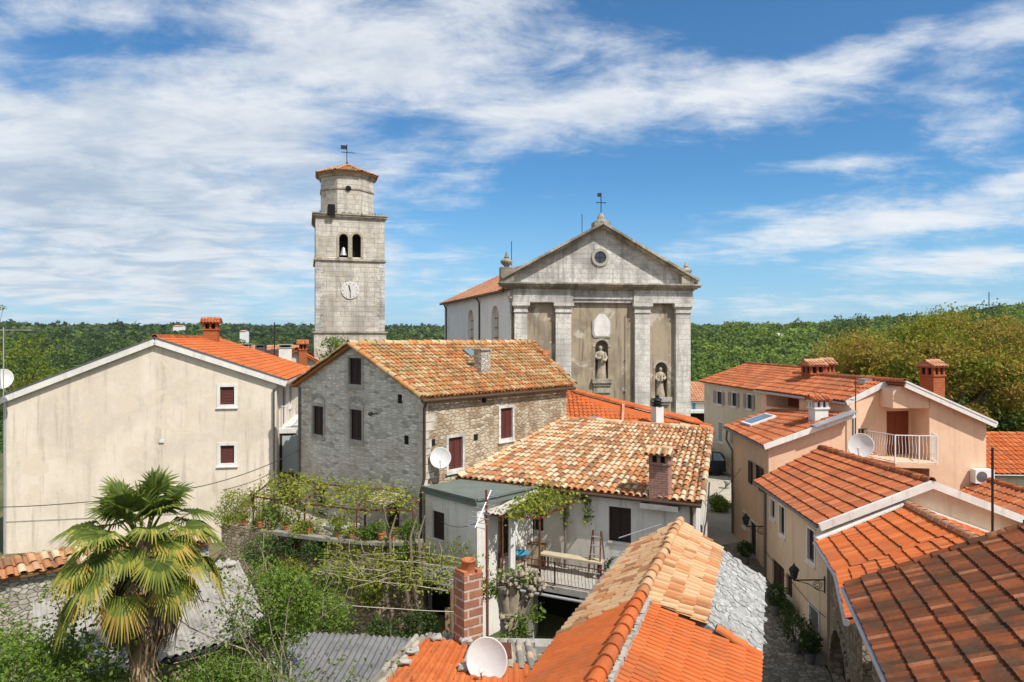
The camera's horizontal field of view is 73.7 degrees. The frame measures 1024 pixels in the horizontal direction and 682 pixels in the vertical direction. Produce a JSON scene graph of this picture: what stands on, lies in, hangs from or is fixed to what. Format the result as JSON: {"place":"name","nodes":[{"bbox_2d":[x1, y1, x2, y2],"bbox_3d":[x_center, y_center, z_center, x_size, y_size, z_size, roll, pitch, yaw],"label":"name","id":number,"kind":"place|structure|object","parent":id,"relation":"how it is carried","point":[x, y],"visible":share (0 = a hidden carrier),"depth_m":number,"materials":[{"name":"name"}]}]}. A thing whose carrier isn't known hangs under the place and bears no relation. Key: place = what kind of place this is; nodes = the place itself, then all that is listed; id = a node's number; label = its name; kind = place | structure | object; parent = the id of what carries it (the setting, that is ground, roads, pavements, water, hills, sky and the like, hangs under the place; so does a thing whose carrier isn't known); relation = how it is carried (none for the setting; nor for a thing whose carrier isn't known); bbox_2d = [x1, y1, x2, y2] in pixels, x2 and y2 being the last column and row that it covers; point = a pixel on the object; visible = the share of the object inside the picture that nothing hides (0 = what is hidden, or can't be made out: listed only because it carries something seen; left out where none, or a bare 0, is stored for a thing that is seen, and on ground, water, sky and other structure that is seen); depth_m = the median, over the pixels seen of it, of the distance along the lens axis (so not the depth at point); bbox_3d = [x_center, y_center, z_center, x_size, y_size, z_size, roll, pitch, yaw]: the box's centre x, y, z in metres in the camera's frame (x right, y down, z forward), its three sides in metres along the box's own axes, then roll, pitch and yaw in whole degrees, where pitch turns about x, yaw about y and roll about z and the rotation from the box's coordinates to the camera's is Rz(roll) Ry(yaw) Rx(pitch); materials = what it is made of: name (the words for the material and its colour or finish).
{"place":"outdoors","nodes":[
{"label":"outdoors","id":0,"kind":"place"},
{"bbox_2d":[264,627,541,671],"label":"courtyard","id":1,"kind":"structure","parent":0,"point":[273,651],"depth_m":21.85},
{"bbox_2d":[280,583,357,643],"bbox_3d":[-4.980,7.116,17.562,2.043,1.556,1.534,0,0,0],"label":"garden plant","id":2,"kind":"object","parent":1,"relation":"on","point":[330,623],"visible":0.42,"depth_m":17.52,"materials":[{"name":"green plant"}]},
{"bbox_2d":[307,598,359,634],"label":"garden plant","id":3,"kind":"object","parent":1,"relation":"on","point":[342,627],"visible":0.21,"depth_m":20.86,"materials":[{"name":"green plant"}]},
{"bbox_2d":[264,632,435,681],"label":"grey shed","id":4,"kind":"structure","parent":1,"relation":"on","point":[370,649],"depth_m":15.35,"materials":[{"name":"metal"}]},
{"bbox_2d":[348,571,389,610],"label":"garden plant","id":5,"kind":"object","parent":1,"relation":"on","point":[368,597],"visible":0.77,"depth_m":21.81,"materials":[{"name":"green plant"}]},
{"bbox_2d":[359,610,416,637],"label":"garden plant","id":6,"kind":"object","parent":1,"relation":"on","point":[381,625],"visible":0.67,"depth_m":20.80,"materials":[{"name":"green plant"}]},
{"bbox_2d":[305,515,490,636],"bbox_3d":[-3.280,7.748,21.106,6.754,4.120,3.668,0,0,7],"label":"court vine","id":7,"kind":"object","parent":1,"relation":"on","point":[384,568],"visible":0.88,"depth_m":21.56,"materials":[{"name":"green plant"}]},
{"bbox_2d":[304,563,356,596],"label":"garden plant","id":8,"kind":"object","parent":7,"relation":"attached to","point":[321,580],"visible":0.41,"depth_m":21.80,"materials":[{"name":"green plant"}]},
{"bbox_2d":[400,604,444,637],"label":"garden plant","id":9,"kind":"object","parent":1,"relation":"on","point":[425,617],"visible":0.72,"depth_m":20.77,"materials":[{"name":"green plant"}]},
{"bbox_2d":[445,607,453,635],"bbox_3d":[-1.800,8.860,20.250,0.328,1.758,0.638,0,0,-11],"label":"plank","id":10,"kind":"object","parent":1,"relation":"on","point":[447,621],"visible":0.14,"depth_m":20.37,"materials":[{"name":"brown wood"}]},
{"bbox_2d":[484,489,543,574],"bbox_3d":[0.013,7.390,22.863,1.080,4.540,2.553,0,0,41],"label":"awning","id":11,"kind":"object","parent":1,"relation":"on","point":[511,538],"visible":0.46,"depth_m":22.13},
{"bbox_2d":[483,564,554,637],"bbox_3d":[0.060,7.880,17.844,2.110,4.216,0.935,0,0,0],"label":"flowering shrub","id":12,"kind":"object","parent":1,"relation":"on","point":[513,610],"visible":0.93,"depth_m":17.70,"materials":[{"name":"white plant"}]},
{"bbox_2d":[0,453,832,681],"bbox_3d":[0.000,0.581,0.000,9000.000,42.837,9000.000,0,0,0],"label":"ground","id":13,"kind":"structure","parent":0,"point":[549,625],"depth_m":23.39,"materials":[{"name":"green plant"}]},
{"bbox_2d":[0,305,73,415],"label":"tree","id":14,"kind":"object","parent":13,"relation":"on","point":[28,380],"visible":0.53,"depth_m":70.58,"materials":[{"name":"green plant"}]},
{"bbox_2d":[0,567,149,681],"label":"leafy shrub","id":15,"kind":"object","parent":13,"relation":"on","point":[26,656],"visible":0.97,"depth_m":11.19,"materials":[{"name":"green plant"}]},
{"bbox_2d":[0,530,210,681],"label":"boundary wall","id":16,"kind":"structure","parent":13,"relation":"on","point":[25,575],"depth_m":15.89,"materials":[{"name":"stone"}]},
{"bbox_2d":[45,464,226,681],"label":"palm tree","id":17,"kind":"object","parent":13,"relation":"on","point":[151,588],"visible":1,"depth_m":11.28,"materials":[{"name":"green plant"}]},
{"bbox_2d":[33,560,267,681],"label":"corrugated shed","id":18,"kind":"structure","parent":13,"relation":"on","point":[185,634],"depth_m":14.90,"materials":[{"name":"metal"}]},
{"bbox_2d":[0,317,309,554],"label":"cream house","id":19,"kind":"structure","parent":13,"relation":"on","point":[210,405],"depth_m":29.94,"materials":[{"name":"paint"}]},
{"bbox_2d":[0,369,13,388],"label":"satellite dish","id":20,"kind":"object","parent":19,"relation":"attached to","point":[8,377],"visible":0.9,"depth_m":28.02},
{"bbox_2d":[0,449,299,507],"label":"cable","id":21,"kind":"object","parent":19,"relation":"attached to","point":[186,488],"visible":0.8,"depth_m":25.85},
{"bbox_2d":[216,384,237,408],"bbox_3d":[-12.768,2.476,30.608,0.927,1.113,0.193,0,0,-11],"label":"window","id":22,"kind":"structure","parent":19,"relation":"in","point":[226,393],"depth_m":30.62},
{"bbox_2d":[216,442,237,467],"bbox_3d":[-12.758,5.103,30.610,0.909,1.113,0.193,0,0,-11],"label":"window","id":23,"kind":"structure","parent":19,"relation":"in","point":[226,452],"depth_m":30.62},
{"bbox_2d":[131,593,306,681],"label":"leafy shrub","id":24,"kind":"object","parent":13,"relation":"on","point":[226,673],"visible":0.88,"depth_m":13.05,"materials":[{"name":"green plant"}]},
{"bbox_2d":[181,515,353,681],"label":"fig bush","id":25,"kind":"object","parent":13,"relation":"on","point":[300,605],"visible":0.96,"depth_m":13.90,"materials":[{"name":"green plant"}]},
{"bbox_2d":[241,344,298,356],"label":"back house","id":26,"kind":"structure","parent":13,"relation":"on","point":[269,349],"depth_m":59.79,"materials":[{"name":"paint"}]},
{"bbox_2d":[160,626,424,681],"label":"twiggy shrub","id":27,"kind":"object","parent":13,"relation":"on","point":[264,672],"visible":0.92,"depth_m":12.69,"materials":[{"name":"green plant"}]},
{"bbox_2d":[278,340,319,366],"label":"back house","id":28,"kind":"structure","parent":13,"relation":"on","point":[302,354],"depth_m":47.96,"materials":[{"name":"paint"}]},
{"bbox_2d":[221,490,427,632],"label":"terrace","id":29,"kind":"structure","parent":13,"relation":"on","point":[235,536],"depth_m":22.88,"materials":[{"name":"stone"}]},
{"bbox_2d":[210,486,256,528],"bbox_3d":[-10.286,6.223,25.309,1.639,1.652,1.991,0,0,0],"label":"garden plant","id":30,"kind":"object","parent":29,"relation":"on","point":[230,516],"visible":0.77,"depth_m":25.16,"materials":[{"name":"green plant"}]},
{"bbox_2d":[237,533,288,570],"bbox_3d":[-8.370,7.241,23.380,2.045,1.352,0.872,0,0,0],"label":"garden plant","id":31,"kind":"object","parent":29,"relation":"on","point":[248,558],"visible":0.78,"depth_m":23.30,"materials":[{"name":"green plant"}]},
{"bbox_2d":[248,501,292,537],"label":"garden plant","id":32,"kind":"object","parent":29,"relation":"on","point":[270,513],"visible":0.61,"depth_m":24.21,"materials":[{"name":"green plant"}]},
{"bbox_2d":[247,555,309,596],"bbox_3d":[-7.696,7.859,22.700,2.298,1.442,1.024,0,0,0],"label":"garden plant","id":33,"kind":"object","parent":29,"relation":"on","point":[289,562],"visible":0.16,"depth_m":22.67,"materials":[{"name":"green plant"}]},
{"bbox_2d":[283,536,300,559],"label":"garden plant","id":34,"kind":"object","parent":29,"relation":"on","point":[290,551],"visible":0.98,"depth_m":23.15,"materials":[{"name":"green plant"}]},
{"bbox_2d":[286,518,317,543],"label":"garden plant","id":35,"kind":"object","parent":29,"relation":"on","point":[301,524],"visible":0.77,"depth_m":23.24,"materials":[{"name":"green plant"}]},
{"bbox_2d":[301,539,331,563],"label":"garden plant","id":36,"kind":"object","parent":29,"relation":"on","point":[316,545],"visible":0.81,"depth_m":22.71,"materials":[{"name":"green plant"}]},
{"bbox_2d":[242,468,427,558],"bbox_3d":[-6.658,6.098,24.747,8.068,2.629,3.846,0,0,24],"label":"terrace pergola","id":37,"kind":"object","parent":29,"relation":"on","point":[321,486],"visible":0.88,"depth_m":24.08,"materials":[{"name":"green plant"}]},
{"bbox_2d":[323,516,358,535],"bbox_3d":[-6.000,6.701,24.000,1.320,1.097,0.660,0,0,0],"label":"planter trough","id":38,"kind":"object","parent":29,"relation":"on","point":[326,527],"visible":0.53,"depth_m":23.90,"materials":[{"name":"concrete"}]},
{"bbox_2d":[356,520,380,540],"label":"garden plant","id":39,"kind":"object","parent":29,"relation":"on","point":[366,537],"visible":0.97,"depth_m":22.40,"materials":[{"name":"green plant"}]},
{"bbox_2d":[361,490,405,534],"bbox_3d":[-4.679,6.402,24.788,1.485,1.695,0.950,0,0,43],"label":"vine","id":40,"kind":"object","parent":29,"relation":"on","point":[387,498],"visible":0.29,"depth_m":24.82,"materials":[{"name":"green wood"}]},
{"bbox_2d":[397,539,417,583],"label":"garden plant","id":41,"kind":"object","parent":29,"relation":"on","point":[405,548],"visible":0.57,"depth_m":21.98,"materials":[{"name":"green plant"}]},
{"bbox_2d":[398,518,422,540],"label":"garden plant","id":42,"kind":"object","parent":29,"relation":"on","point":[406,530],"visible":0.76,"depth_m":22.50,"materials":[{"name":"green plant"}]},
{"bbox_2d":[311,145,387,360],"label":"bell tower","id":43,"kind":"structure","parent":13,"relation":"on","point":[349,261],"depth_m":49.90,"materials":[{"name":"stone"}]},
{"bbox_2d":[287,339,577,546],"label":"stone house","id":44,"kind":"structure","parent":13,"relation":"on","point":[393,411],"depth_m":26.84,"materials":[{"name":"stone"}]},
{"bbox_2d":[310,403,325,439],"bbox_3d":[-8.117,3.360,28.683,1.115,1.481,0.193,0,0,43],"label":"window","id":45,"kind":"structure","parent":44,"relation":"in","point":[317,410],"depth_m":28.77,"materials":[{"name":"concrete"}]},
{"bbox_2d":[316,334,347,361],"bbox_3d":[-8.057,1.433,31.014,1.715,3.546,1.207,0,0,0],"label":"tree","id":46,"kind":"object","parent":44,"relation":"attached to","point":[337,344],"visible":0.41,"depth_m":30.93,"materials":[{"name":"green plant"}]},
{"bbox_2d":[345,355,363,388],"bbox_3d":[-6.142,1.211,26.837,1.159,1.316,0.193,0,0,43],"label":"window","id":47,"kind":"structure","parent":44,"relation":"in","point":[354,362],"depth_m":26.91,"materials":[{"name":"wood"}]},
{"bbox_2d":[347,406,363,445],"bbox_3d":[-6.098,3.312,26.795,1.096,1.469,0.193,0,0,43],"label":"window","id":48,"kind":"structure","parent":44,"relation":"in","point":[355,414],"depth_m":26.87,"materials":[{"name":"concrete"}]},
{"bbox_2d":[430,447,450,468],"bbox_3d":[-2.574,4.133,24.147,0.660,0.734,0.563,0,0,40],"label":"satellite dish","id":49,"kind":"object","parent":44,"relation":"attached to","point":[440,457],"visible":1,"depth_m":24.17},
{"bbox_2d":[445,433,464,474],"bbox_3d":[-2.104,4.155,25.186,0.193,1.444,0.989,0,0,42],"label":"window","id":50,"kind":"structure","parent":44,"relation":"in","point":[455,443],"depth_m":25.27,"materials":[{"name":"stone"}]},
{"bbox_2d":[498,404,515,443],"bbox_3d":[-0.242,3.299,27.254,0.193,1.490,0.984,0,0,42],"label":"window","id":51,"kind":"structure","parent":44,"relation":"in","point":[506,413],"depth_m":27.29,"materials":[{"name":"stone"}]},
{"bbox_2d":[367,557,552,681],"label":"patched roof house","id":52,"kind":"structure","parent":13,"relation":"on","point":[440,660],"depth_m":14.25,"materials":[{"name":"tile"}]},
{"bbox_2d":[466,489,499,636],"bbox_3d":[-0.626,5.025,14.806,0.500,3.550,0.588,0,0,35],"label":"antenna","id":53,"kind":"object","parent":52,"relation":"on","point":[486,523],"visible":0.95,"depth_m":14.88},
{"bbox_2d":[466,636,507,679],"bbox_3d":[-0.477,6.068,12.623,0.608,1.101,0.608,0,0,-29],"label":"satellite dish","id":54,"kind":"object","parent":52,"relation":"on","point":[486,656],"visible":0.91,"depth_m":12.68,"materials":[{"name":"metal"}]},
{"bbox_2d":[421,479,536,636],"bbox_3d":[-1.421,7.407,23.476,3.034,4.785,3.698,0,0,44],"label":"annex","id":55,"kind":"object","parent":13,"relation":"on","point":[452,503],"visible":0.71,"depth_m":22.85,"materials":[{"name":"white paint"}]},
{"bbox_2d":[431,511,444,542],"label":"window","id":56,"kind":"structure","parent":55,"relation":"in","point":[438,516],"depth_m":23.40,"materials":[{"name":"brown paint"}]},
{"bbox_2d":[423,559,454,588],"bbox_3d":[-2.333,7.678,22.555,0.868,0.439,3.252,0,0,-44],"label":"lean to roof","id":57,"kind":"object","parent":55,"relation":"attached to","point":[445,575],"visible":0.13,"depth_m":22.57,"materials":[{"name":"grey metal"}]},
{"bbox_2d":[0,301,1023,452],"bbox_3d":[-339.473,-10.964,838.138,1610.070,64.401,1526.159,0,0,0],"label":"forest","id":58,"kind":"object","parent":13,"relation":"on","point":[717,348],"visible":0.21,"depth_m":467.61,"materials":[{"name":"green plant"}]},
{"bbox_2d":[439,193,702,418],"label":"church","id":59,"kind":"structure","parent":13,"relation":"on","point":[625,302],"depth_m":44.98,"materials":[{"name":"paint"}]},
{"bbox_2d":[592,248,608,265],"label":"round window","id":60,"kind":"structure","parent":59,"relation":"in","point":[600,257],"depth_m":44.84,"materials":[{"name":"stone"}]},
{"bbox_2d":[595,345,607,378],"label":"statue","id":61,"kind":"object","parent":59,"relation":"in","point":[601,356],"visible":1,"depth_m":44.94,"materials":[{"name":"stone"}]},
{"bbox_2d":[655,367,666,396],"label":"statue","id":62,"kind":"object","parent":59,"relation":"in","point":[659,387],"visible":0.94,"depth_m":45.56,"materials":[{"name":"stone"}]},
{"bbox_2d":[456,416,714,638],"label":"cottage","id":63,"kind":"structure","parent":13,"relation":"on","point":[632,476],"depth_m":23.60,"materials":[{"name":"tile"}]},
{"bbox_2d":[526,539,545,566],"bbox_3d":[0.780,7.360,23.665,0.650,0.800,0.470,0,0,27],"label":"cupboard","id":64,"kind":"object","parent":63,"relation":"on","point":[532,547],"visible":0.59,"depth_m":23.48,"materials":[{"name":"brown wood"}]},
{"bbox_2d":[495,473,593,576],"bbox_3d":[1.152,6.179,22.581,2.729,3.166,3.021,0,0,22],"label":"balcony pergola","id":65,"kind":"object","parent":63,"relation":"on","point":[532,509],"visible":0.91,"depth_m":22.59,"materials":[{"name":"green plant"}]},
{"bbox_2d":[541,550,604,578],"bbox_3d":[1.998,7.480,22.806,2.200,0.560,0.400,0,0,27],"label":"bench","id":66,"kind":"object","parent":63,"relation":"on","point":[544,553],"visible":0.79,"depth_m":22.70,"materials":[{"name":"brown wood"}]},
{"bbox_2d":[587,530,605,577],"bbox_3d":[2.800,7.010,22.529,0.454,1.507,0.668,0,0,27],"label":"step ladder","id":67,"kind":"object","parent":63,"relation":"on","point":[593,545],"visible":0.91,"depth_m":22.45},
{"bbox_2d":[608,506,630,545],"bbox_3d":[3.590,6.123,22.677,0.784,1.215,0.524,0,0,0],"label":"window","id":68,"kind":"structure","parent":63,"relation":"in","point":[620,518],"depth_m":22.69,"materials":[{"name":"white paint"}]},
{"bbox_2d":[523,516,767,681],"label":"ridge roof house","id":69,"kind":"structure","parent":13,"relation":"on","point":[678,599],"depth_m":12.78,"materials":[{"name":"tile"}]},
{"bbox_2d":[691,381,703,422],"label":"distant house","id":70,"kind":"structure","parent":13,"relation":"on","point":[697,400],"depth_m":62.00,"materials":[{"name":"paint"}]},
{"bbox_2d":[828,313,873,333],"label":"tree","id":71,"kind":"object","parent":13,"relation":"on","point":[845,323],"visible":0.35,"depth_m":419.07,"materials":[{"name":"green plant"}]},
{"bbox_2d":[722,357,997,565],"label":"peach house","id":72,"kind":"structure","parent":13,"relation":"on","point":[926,427],"depth_m":27.13,"materials":[{"name":"paint"}]},
{"bbox_2d":[748,460,762,491],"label":"window","id":73,"kind":"structure","parent":72,"relation":"in","point":[759,471],"depth_m":28.65,"materials":[{"name":"black paint"}]},
{"bbox_2d":[847,433,876,456],"bbox_3d":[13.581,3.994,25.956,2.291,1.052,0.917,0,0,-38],"label":"satellite dish","id":74,"kind":"object","parent":72,"relation":"attached to","point":[861,444],"visible":0.92,"depth_m":25.59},
{"bbox_2d":[970,468,994,483],"bbox_3d":[17.914,5.140,25.990,0.720,0.520,0.320,0,0,0],"label":"air conditioner","id":75,"kind":"object","parent":72,"relation":"attached to","point":[979,475],"visible":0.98,"depth_m":25.85,"materials":[{"name":"white metal"}]},
{"bbox_2d":[752,445,1023,664],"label":"alley house","id":76,"kind":"structure","parent":13,"relation":"on","point":[809,495],"depth_m":22.05,"materials":[{"name":"beige paint"}]},
{"bbox_2d":[768,496,775,523],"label":"window","id":77,"kind":"structure","parent":76,"relation":"in","point":[772,517],"depth_m":25.68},
{"bbox_2d":[774,560,783,597],"bbox_3d":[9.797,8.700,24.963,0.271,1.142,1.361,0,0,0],"label":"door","id":78,"kind":"structure","parent":76,"relation":"in","point":[778,575],"depth_m":25.14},
{"bbox_2d":[777,502,785,540],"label":"window","id":79,"kind":"structure","parent":76,"relation":"in","point":[781,533],"depth_m":24.69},
{"bbox_2d":[789,563,824,592],"bbox_3d":[8.920,7.163,20.620,1.149,0.920,0.294,0,0,0],"label":"wall lantern","id":80,"kind":"object","parent":76,"relation":"attached to","point":[793,570],"depth_m":20.61,"materials":[{"name":"metal"}]},
{"bbox_2d":[804,524,815,568],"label":"window","id":81,"kind":"structure","parent":76,"relation":"in","point":[810,560],"depth_m":21.92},
{"bbox_2d":[813,500,988,681],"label":"arch house","id":82,"kind":"structure","parent":13,"relation":"on","point":[890,535],"depth_m":18.19,"materials":[{"name":"orange tile"}]},
{"bbox_2d":[991,448,993,530],"bbox_3d":[13.373,4.736,19.000,0.070,3.528,0.061,0,0,0],"label":"thin mast","id":83,"kind":"object","parent":82,"relation":"on","point":[992,489],"visible":0.59,"depth_m":18.97,"materials":[{"name":"metal"}]},
{"bbox_2d":[799,301,1023,431],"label":"tree","id":84,"kind":"object","parent":13,"relation":"on","point":[989,367],"visible":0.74,"depth_m":47.11,"materials":[{"name":"green plant"}]},
{"bbox_2d":[840,520,1023,681],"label":"brown roof house","id":85,"kind":"structure","parent":13,"relation":"on","point":[954,613],"depth_m":11.28,"materials":[{"name":"tile"}]},
{"bbox_2d":[956,298,1004,321],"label":"tree","id":86,"kind":"object","parent":13,"relation":"on","point":[990,309],"visible":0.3,"depth_m":396.74,"materials":[{"name":"green plant"}]},
{"bbox_2d":[959,477,1023,515],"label":"side house","id":87,"kind":"structure","parent":13,"relation":"on","point":[1009,496],"depth_m":24.57,"materials":[{"name":"tile"}]},
{"bbox_2d":[985,404,1023,431],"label":"tree","id":88,"kind":"object","parent":13,"relation":"on","point":[1000,426],"visible":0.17,"depth_m":43.91,"materials":[{"name":"green plant"}]},
{"bbox_2d":[986,431,1023,486],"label":"side house","id":89,"kind":"structure","parent":13,"relation":"on","point":[1008,446],"depth_m":34.06,"materials":[{"name":"tile"}]},
{"bbox_2d":[0,0,1023,326],"label":"sky","id":90,"kind":"structure","parent":0,"point":[812,161],"materials":[{"name":"blue"}]},
{"bbox_2d":[707,472,740,544],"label":"alley","id":91,"kind":"structure","parent":0,"point":[719,528],"depth_m":34.54,"materials":[{"name":"stone"}]},
{"bbox_2d":[567,389,711,425],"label":"hipped house","id":92,"kind":"structure","parent":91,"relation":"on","point":[580,404],"depth_m":31.89,"materials":[{"name":"orange tile"}]},
{"bbox_2d":[709,448,725,475],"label":"parked car","id":93,"kind":"object","parent":91,"relation":"on","point":[717,463],"visible":0.34,"depth_m":45.43,"materials":[{"name":"paint"}]},
{"bbox_2d":[707,492,730,512],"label":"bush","id":94,"kind":"object","parent":91,"relation":"on","point":[719,502],"visible":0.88,"depth_m":35.72,"materials":[{"name":"green plant"}]},
{"bbox_2d":[698,362,800,457],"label":"shuttered house","id":95,"kind":"structure","parent":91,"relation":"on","point":[730,395],"depth_m":48.13,"materials":[{"name":"beige paint"}]},
{"bbox_2d":[713,390,723,405],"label":"window","id":96,"kind":"structure","parent":95,"relation":"in","point":[718,396],"depth_m":49.78,"materials":[{"name":"grey glass"}]},
{"bbox_2d":[728,391,738,408],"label":"window","id":97,"kind":"structure","parent":95,"relation":"in","point":[733,397],"depth_m":47.19,"materials":[{"name":"grey glass"}]},
{"bbox_2d":[743,393,753,410],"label":"window","id":98,"kind":"structure","parent":95,"relation":"in","point":[748,399],"depth_m":44.85,"materials":[{"name":"grey glass"}]},
{"bbox_2d":[721,542,831,681],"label":"alley","id":99,"kind":"structure","parent":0,"point":[782,661],"depth_m":20.92,"materials":[{"name":"stone"}]},
{"bbox_2d":[741,555,749,564],"bbox_3d":[9.455,8.856,27.643,0.380,0.320,0.380,0,0,0],"label":"plant pot","id":100,"kind":"object","parent":99,"relation":"on","point":[745,561],"visible":0.83,"depth_m":27.53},
{"bbox_2d":[736,540,754,557],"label":"alley plant","id":101,"kind":"object","parent":100,"relation":"in","point":[743,549],"visible":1,"depth_m":27.55,"materials":[{"name":"green plant"}]},
{"bbox_2d":[769,604,779,614],"bbox_3d":[9.110,9.292,23.633,0.380,0.320,0.380,0,0,0],"label":"plant pot","id":102,"kind":"object","parent":99,"relation":"on","point":[775,610],"visible":0.73,"depth_m":23.52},
{"bbox_2d":[765,581,789,606],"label":"alley plant","id":103,"kind":"object","parent":102,"relation":"in","point":[779,591],"visible":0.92,"depth_m":23.48,"materials":[{"name":"green plant"}]},
{"bbox_2d":[789,639,800,653],"bbox_3d":[8.834,9.521,21.240,0.380,0.320,0.380,0,0,0],"label":"plant pot","id":104,"kind":"object","parent":99,"relation":"on","point":[795,648],"visible":0.75,"depth_m":21.13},
{"bbox_2d":[775,602,822,645],"bbox_3d":[8.967,8.812,21.224,1.558,1.351,1.246,0,0,0],"label":"alley plant","id":105,"kind":"object","parent":104,"relation":"in","point":[787,621],"visible":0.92,"depth_m":21.17,"materials":[{"name":"green plant"}]},
{"bbox_2d":[779,611,825,664],"bbox_3d":[9.412,9.810,22.668,0.320,0.780,4.300,0,0,3],"label":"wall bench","id":106,"kind":"object","parent":99,"relation":"on","point":[820,658],"depth_m":20.53,"materials":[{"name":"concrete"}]},
{"bbox_2d":[803,651,816,664],"bbox_3d":[8.995,9.551,20.596,0.380,0.320,0.380,0,0,0],"label":"plant pot","id":107,"kind":"object","parent":99,"relation":"on","point":[810,659],"visible":0.88,"depth_m":20.48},
{"bbox_2d":[798,629,823,653],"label":"alley plant","id":108,"kind":"object","parent":107,"relation":"in","point":[813,646],"visible":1,"depth_m":20.49,"materials":[{"name":"green plant"}]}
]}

